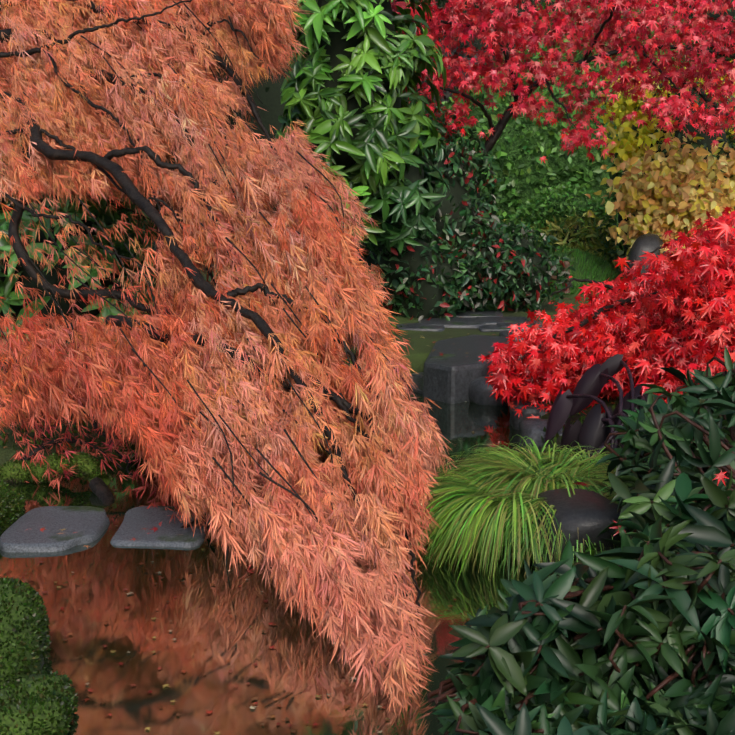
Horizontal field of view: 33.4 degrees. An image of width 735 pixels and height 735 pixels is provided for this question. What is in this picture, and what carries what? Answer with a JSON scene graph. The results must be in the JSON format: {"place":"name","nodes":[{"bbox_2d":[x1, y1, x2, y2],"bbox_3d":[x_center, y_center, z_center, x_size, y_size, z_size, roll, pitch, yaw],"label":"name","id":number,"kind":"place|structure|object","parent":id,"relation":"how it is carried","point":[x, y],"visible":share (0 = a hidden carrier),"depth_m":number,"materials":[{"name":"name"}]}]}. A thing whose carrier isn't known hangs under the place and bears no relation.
{"place":"outdoors","nodes":[
{"label":"outdoors","id":0,"kind":"place"},
{"bbox_2d":[0,332,118,406],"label":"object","id":1,"kind":"object","parent":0,"point":[30,360],"depth_m":7.07,"materials":[{"name":"plant"}]},
{"bbox_2d":[0,11,225,220],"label":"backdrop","id":2,"kind":"structure","parent":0,"point":[11,205],"depth_m":22.02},
{"bbox_2d":[0,382,552,734],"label":"water","id":3,"kind":"structure","parent":0,"point":[294,672],"depth_m":3.91,"materials":[{"name":"brown liquid"}]},
{"bbox_2d":[0,484,22,527],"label":"moss","id":4,"kind":"object","parent":3,"relation":"in","point":[6,502],"visible":0.1,"depth_m":5.06,"materials":[{"name":"green plant"}]},
{"bbox_2d":[0,480,25,533],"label":"moss mound","id":5,"kind":"object","parent":4,"relation":"on","point":[6,520],"visible":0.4,"depth_m":5.07,"materials":[{"name":"green plant"}]},
{"bbox_2d":[0,581,46,685],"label":"moss rock","id":6,"kind":"object","parent":3,"relation":"in","point":[18,599],"visible":0.31,"depth_m":3.53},
{"bbox_2d":[0,576,51,685],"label":"rock moss fuzz","id":7,"kind":"object","parent":6,"relation":"attached to","point":[43,616],"visible":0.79,"depth_m":3.59,"materials":[{"name":"green plant"}]},
{"bbox_2d":[0,673,73,734],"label":"moss rock","id":8,"kind":"object","parent":3,"relation":"in","point":[7,721],"visible":0.6,"depth_m":3.18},
{"bbox_2d":[0,670,78,734],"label":"rock moss fuzz","id":9,"kind":"object","parent":8,"relation":"attached to","point":[69,710],"visible":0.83,"depth_m":3.23,"materials":[{"name":"green plant"}]},
{"bbox_2d":[0,506,109,551],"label":"step stone","id":10,"kind":"object","parent":3,"relation":"in","point":[88,524],"visible":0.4,"depth_m":4.87,"materials":[{"name":"stone"}]},
{"bbox_2d":[20,438,243,527],"bbox_3d":[-1.119,0.538,5.220,0.435,0.398,1.566,-9,13,-41],"label":"dip branch","id":11,"kind":"object","parent":3,"relation":"in","point":[101,490],"visible":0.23,"depth_m":5.47,"materials":[{"name":"plant"}]},
{"bbox_2d":[110,506,210,547],"bbox_3d":[-0.822,0.752,4.995,0.397,0.249,0.536,0,10,2],"label":"step stone","id":12,"kind":"object","parent":3,"relation":"in","point":[136,520],"visible":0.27,"depth_m":4.87,"materials":[{"name":"stone"}]},
{"bbox_2d":[0,0,456,719],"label":"lace maple","id":13,"kind":"object","parent":3,"relation":"in","point":[318,570],"depth_m":5.46,"materials":[{"name":"orange plant"}]},
{"bbox_2d":[2,0,331,310],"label":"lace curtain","id":14,"kind":"object","parent":13,"relation":"attached to","point":[161,205],"visible":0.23,"depth_m":7.14,"materials":[{"name":"brown plant"}]},
{"bbox_2d":[22,401,485,734],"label":"floating leaves","id":15,"kind":"object","parent":3,"relation":"on","point":[209,712],"visible":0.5,"depth_m":3.60,"materials":[{"name":"red plant"}]},
{"bbox_2d":[469,375,518,405],"bbox_3d":[0.778,0.156,7.498,0.335,0.218,0.288,0,10,2],"label":"bank rock","id":16,"kind":"object","parent":3,"relation":"in","point":[480,393],"visible":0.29,"depth_m":7.38,"materials":[{"name":"stone"}]},
{"bbox_2d":[406,435,626,587],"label":"hakone grass","id":17,"kind":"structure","parent":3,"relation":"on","point":[491,499],"depth_m":4.60,"materials":[{"name":"green plant"}]},
{"bbox_2d":[519,418,572,451],"bbox_3d":[0.948,0.364,6.308,0.344,0.191,0.261,3,10,17],"label":"bank rock","id":18,"kind":"object","parent":3,"relation":"in","point":[532,428],"visible":0.31,"depth_m":6.24,"materials":[{"name":"stone"}]},
{"bbox_2d":[545,354,648,459],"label":"taro leaves","id":19,"kind":"object","parent":3,"relation":"in","point":[592,432],"visible":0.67,"depth_m":5.98,"materials":[{"name":"black plant"}]},
{"bbox_2d":[479,206,734,418],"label":"maple","id":20,"kind":"object","parent":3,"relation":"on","point":[675,326],"depth_m":6.41,"materials":[{"name":"red plant"}]},
{"bbox_2d":[199,0,447,213],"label":"backdrop","id":21,"kind":"structure","parent":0,"point":[270,99],"depth_m":20.91,"materials":[{"name":"green plant"}]},
{"bbox_2d":[275,0,446,245],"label":"rhododendron","id":22,"kind":"object","parent":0,"point":[376,150],"depth_m":8.68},
{"bbox_2d":[0,223,721,734],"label":"ground","id":23,"kind":"structure","parent":0,"point":[420,351],"depth_m":8.26,"materials":[{"name":"green plant"}]},
{"bbox_2d":[0,454,109,484],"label":"moss mound","id":24,"kind":"object","parent":23,"relation":"on","point":[106,478],"visible":0.48,"depth_m":5.62,"materials":[{"name":"green plant"}]},
{"bbox_2d":[0,452,112,485],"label":"moss fuzz","id":25,"kind":"object","parent":23,"relation":"on","point":[96,472],"visible":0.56,"depth_m":5.61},
{"bbox_2d":[0,132,156,355],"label":"rhododendron","id":26,"kind":"object","parent":23,"relation":"on","point":[106,220],"depth_m":7.59,"materials":[{"name":"green plant"}]},
{"bbox_2d":[4,397,264,572],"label":"lace tufts","id":27,"kind":"object","parent":23,"relation":"on","point":[83,447],"visible":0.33,"depth_m":5.57,"materials":[{"name":"red plant"}]},
{"bbox_2d":[3,315,620,563],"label":"leaf litter","id":28,"kind":"object","parent":23,"relation":"on","point":[154,529],"visible":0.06,"depth_m":4.67,"materials":[{"name":"red plant"}]},
{"bbox_2d":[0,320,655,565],"bbox_3d":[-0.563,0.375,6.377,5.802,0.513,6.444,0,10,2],"label":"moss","id":29,"kind":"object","parent":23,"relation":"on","point":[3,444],"visible":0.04,"depth_m":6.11,"materials":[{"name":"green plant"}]},
{"bbox_2d":[357,221,458,320],"bbox_3d":[0.255,-0.647,10.001,1.000,1.140,1.135,0,10,2],"label":"shrub","id":30,"kind":"object","parent":23,"relation":"on","point":[398,287],"depth_m":9.63,"materials":[{"name":"green plant"}]},
{"bbox_2d":[349,99,449,254],"bbox_3d":[0.171,-1.450,9.409,0.933,1.208,0.931,0,10,2],"label":"rhododendron","id":31,"kind":"object","parent":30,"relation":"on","point":[409,193],"depth_m":9.27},
{"bbox_2d":[408,376,422,393],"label":"rock","id":32,"kind":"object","parent":23,"relation":"on","point":[418,381],"depth_m":7.90,"materials":[{"name":"stone"}]},
{"bbox_2d":[410,372,422,378],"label":"slab","id":33,"kind":"structure","parent":23,"relation":"on","point":[419,374],"depth_m":8.19,"materials":[{"name":"stone"}]},
{"bbox_2d":[312,32,524,197],"bbox_3d":[2.005,-2.976,19.388,6.019,4.705,2.756,0,10,2],"label":"dark hedge","id":34,"kind":"object","parent":23,"relation":"on","point":[448,94],"depth_m":18.68,"materials":[{"name":"green plant"}]},
{"bbox_2d":[396,323,444,331],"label":"stepping stone","id":35,"kind":"object","parent":23,"relation":"on","point":[420,327],"visible":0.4,"depth_m":9.25,"materials":[{"name":"stone"}]},
{"bbox_2d":[351,92,502,262],"bbox_3d":[0.434,-1.264,10.533,1.449,2.247,1.476,0,10,2],"label":"shrub","id":36,"kind":"object","parent":23,"relation":"on","point":[487,205],"depth_m":10.10,"materials":[{"name":"green plant"}]},
{"bbox_2d":[390,0,734,166],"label":"maple","id":37,"kind":"object","parent":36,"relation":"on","point":[522,23],"depth_m":10.30,"materials":[{"name":"red plant"}]},
{"bbox_2d":[404,241,483,314],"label":"shrub","id":38,"kind":"object","parent":23,"relation":"on","point":[465,296],"depth_m":9.75,"materials":[{"name":"green plant"}]},
{"bbox_2d":[418,318,485,328],"bbox_3d":[0.653,-0.306,9.560,0.527,0.115,0.408,0,10,2],"label":"stepping stone","id":39,"kind":"object","parent":23,"relation":"on","point":[460,323],"visible":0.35,"depth_m":9.46,"materials":[{"name":"stone"}]},
{"bbox_2d":[423,335,509,403],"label":"stone block","id":40,"kind":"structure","parent":23,"relation":"on","point":[450,374],"depth_m":7.55,"materials":[{"name":"stone"}]},
{"bbox_2d":[440,309,502,316],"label":"stepping stone","id":41,"kind":"object","parent":23,"relation":"on","point":[485,313],"visible":0.15,"depth_m":9.94,"materials":[{"name":"stone"}]},
{"bbox_2d":[478,324,519,331],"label":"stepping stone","id":42,"kind":"object","parent":23,"relation":"on","point":[490,328],"visible":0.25,"depth_m":9.25,"materials":[{"name":"stone"}]},
{"bbox_2d":[497,320,543,330],"bbox_3d":[1.189,-0.279,9.457,0.393,0.131,0.407,0,10,2],"label":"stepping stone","id":43,"kind":"object","parent":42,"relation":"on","point":[505,325],"visible":0.12,"depth_m":9.36,"materials":[{"name":"stone"}]},
{"bbox_2d":[499,331,523,341],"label":"rock","id":44,"kind":"object","parent":23,"relation":"on","point":[503,333],"visible":0.1,"depth_m":8.97,"materials":[{"name":"stone"}]},
{"bbox_2d":[460,211,575,311],"bbox_3d":[1.038,-0.795,10.314,1.448,1.038,1.096,0,10,2],"label":"shrub","id":45,"kind":"object","parent":23,"relation":"on","point":[495,302],"depth_m":10.04,"materials":[{"name":"green plant"}]},
{"bbox_2d":[509,400,552,429],"bbox_3d":[0.950,0.287,6.817,0.320,0.205,0.293,0,10,2],"label":"bank rock","id":46,"kind":"object","parent":23,"relation":"on","point":[528,411],"visible":0.38,"depth_m":6.70,"materials":[{"name":"stone"}]},
{"bbox_2d":[547,261,571,299],"bbox_3d":[1.657,-0.814,11.458,0.583,0.388,0.088,8,13,39],"label":"bamboo fence","id":47,"kind":"object","parent":23,"relation":"on","point":[566,264],"visible":0.12,"depth_m":11.30,"materials":[{"name":"brown wood"}]},
{"bbox_2d":[506,182,618,247],"bbox_3d":[2.328,-1.627,14.827,1.453,1.231,1.374,0,10,2],"label":"round bush","id":48,"kind":"object","parent":23,"relation":"on","point":[540,197],"depth_m":14.35,"materials":[{"name":"green plant"}]},
{"bbox_2d":[528,488,626,561],"bbox_3d":[0.794,0.599,4.582,0.396,0.243,0.412,0,10,2],"label":"boulder","id":49,"kind":"object","parent":23,"relation":"on","point":[592,515],"visible":0.46,"depth_m":4.42,"materials":[{"name":"grey stone"}]},
{"bbox_2d":[534,208,620,267],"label":"yellow shrub","id":50,"kind":"object","parent":23,"relation":"on","point":[593,234],"depth_m":13.25,"materials":[{"name":"plant"}]},
{"bbox_2d":[437,10,721,249],"bbox_3d":[2.936,-2.663,17.761,4.980,4.916,2.833,0,10,2],"label":"green hedge","id":51,"kind":"object","parent":23,"relation":"on","point":[527,162],"depth_m":16.58,"materials":[{"name":"plant"}]},
{"bbox_2d":[539,244,622,294],"bbox_3d":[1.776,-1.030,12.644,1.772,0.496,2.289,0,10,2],"label":"lawn","id":52,"kind":"structure","parent":23,"relation":"on","point":[612,273],"depth_m":12.07,"materials":[{"name":"green plant"}]},
{"bbox_2d":[427,346,734,734],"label":"rhododendron","id":53,"kind":"object","parent":23,"relation":"on","point":[510,661],"depth_m":3.09,"materials":[{"name":"green plant"}]},
{"bbox_2d":[573,470,729,535],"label":"caught leaves","id":54,"kind":"object","parent":53,"relation":"on","point":[720,476],"visible":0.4,"depth_m":4.12,"materials":[{"name":"red plant"}]},
{"bbox_2d":[623,233,667,279],"bbox_3d":[2.616,-0.870,11.426,0.445,0.767,0.377,0,10,2],"label":"boulder","id":55,"kind":"object","parent":23,"relation":"on","point":[649,242],"visible":0.33,"depth_m":11.26,"materials":[{"name":"grey stone"}]},
{"bbox_2d":[585,60,734,259],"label":"yellow shrub","id":56,"kind":"object","parent":23,"relation":"on","point":[658,199],"visible":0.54,"depth_m":11.59,"materials":[{"name":"yellow plant"}]},
{"bbox_2d":[596,62,734,275],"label":"shrub","id":57,"kind":"object","parent":23,"relation":"on","point":[695,146],"depth_m":11.92,"materials":[{"name":"yellow plant"}]},
{"bbox_2d":[419,0,560,54],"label":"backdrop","id":58,"kind":"structure","parent":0,"point":[518,11],"depth_m":22.18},
{"bbox_2d":[495,215,541,239],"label":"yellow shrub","id":59,"kind":"object","parent":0,"point":[531,226],"depth_m":13.81,"materials":[{"name":"plant"}]},
{"bbox_2d":[566,360,644,460],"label":"taro stalks","id":60,"kind":"object","parent":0,"point":[609,420],"visible":0.44,"depth_m":5.72,"materials":[{"name":"black plant"}]},
{"bbox_2d":[526,0,686,48],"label":"green hedge top","id":61,"kind":"object","parent":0,"point":[548,28],"depth_m":17.53,"materials":[{"name":"green plant"}]},
{"bbox_2d":[679,0,717,25],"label":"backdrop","id":62,"kind":"structure","parent":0,"point":[690,6],"depth_m":20.23,"materials":[{"name":"red plant"}]},
{"bbox_2d":[689,0,734,70],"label":"green top","id":63,"kind":"object","parent":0,"point":[716,15],"depth_m":15.80,"materials":[{"name":"green plant"}]},
{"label":"rock","id":64,"kind":"object","parent":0,"visible":0},
{"bbox_2d":[474,317,526,322],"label":"stone slab","id":65,"kind":"structure","parent":64,"relation":"on","point":[502,319],"depth_m":9.61,"materials":[{"name":"stone"}]}
]}

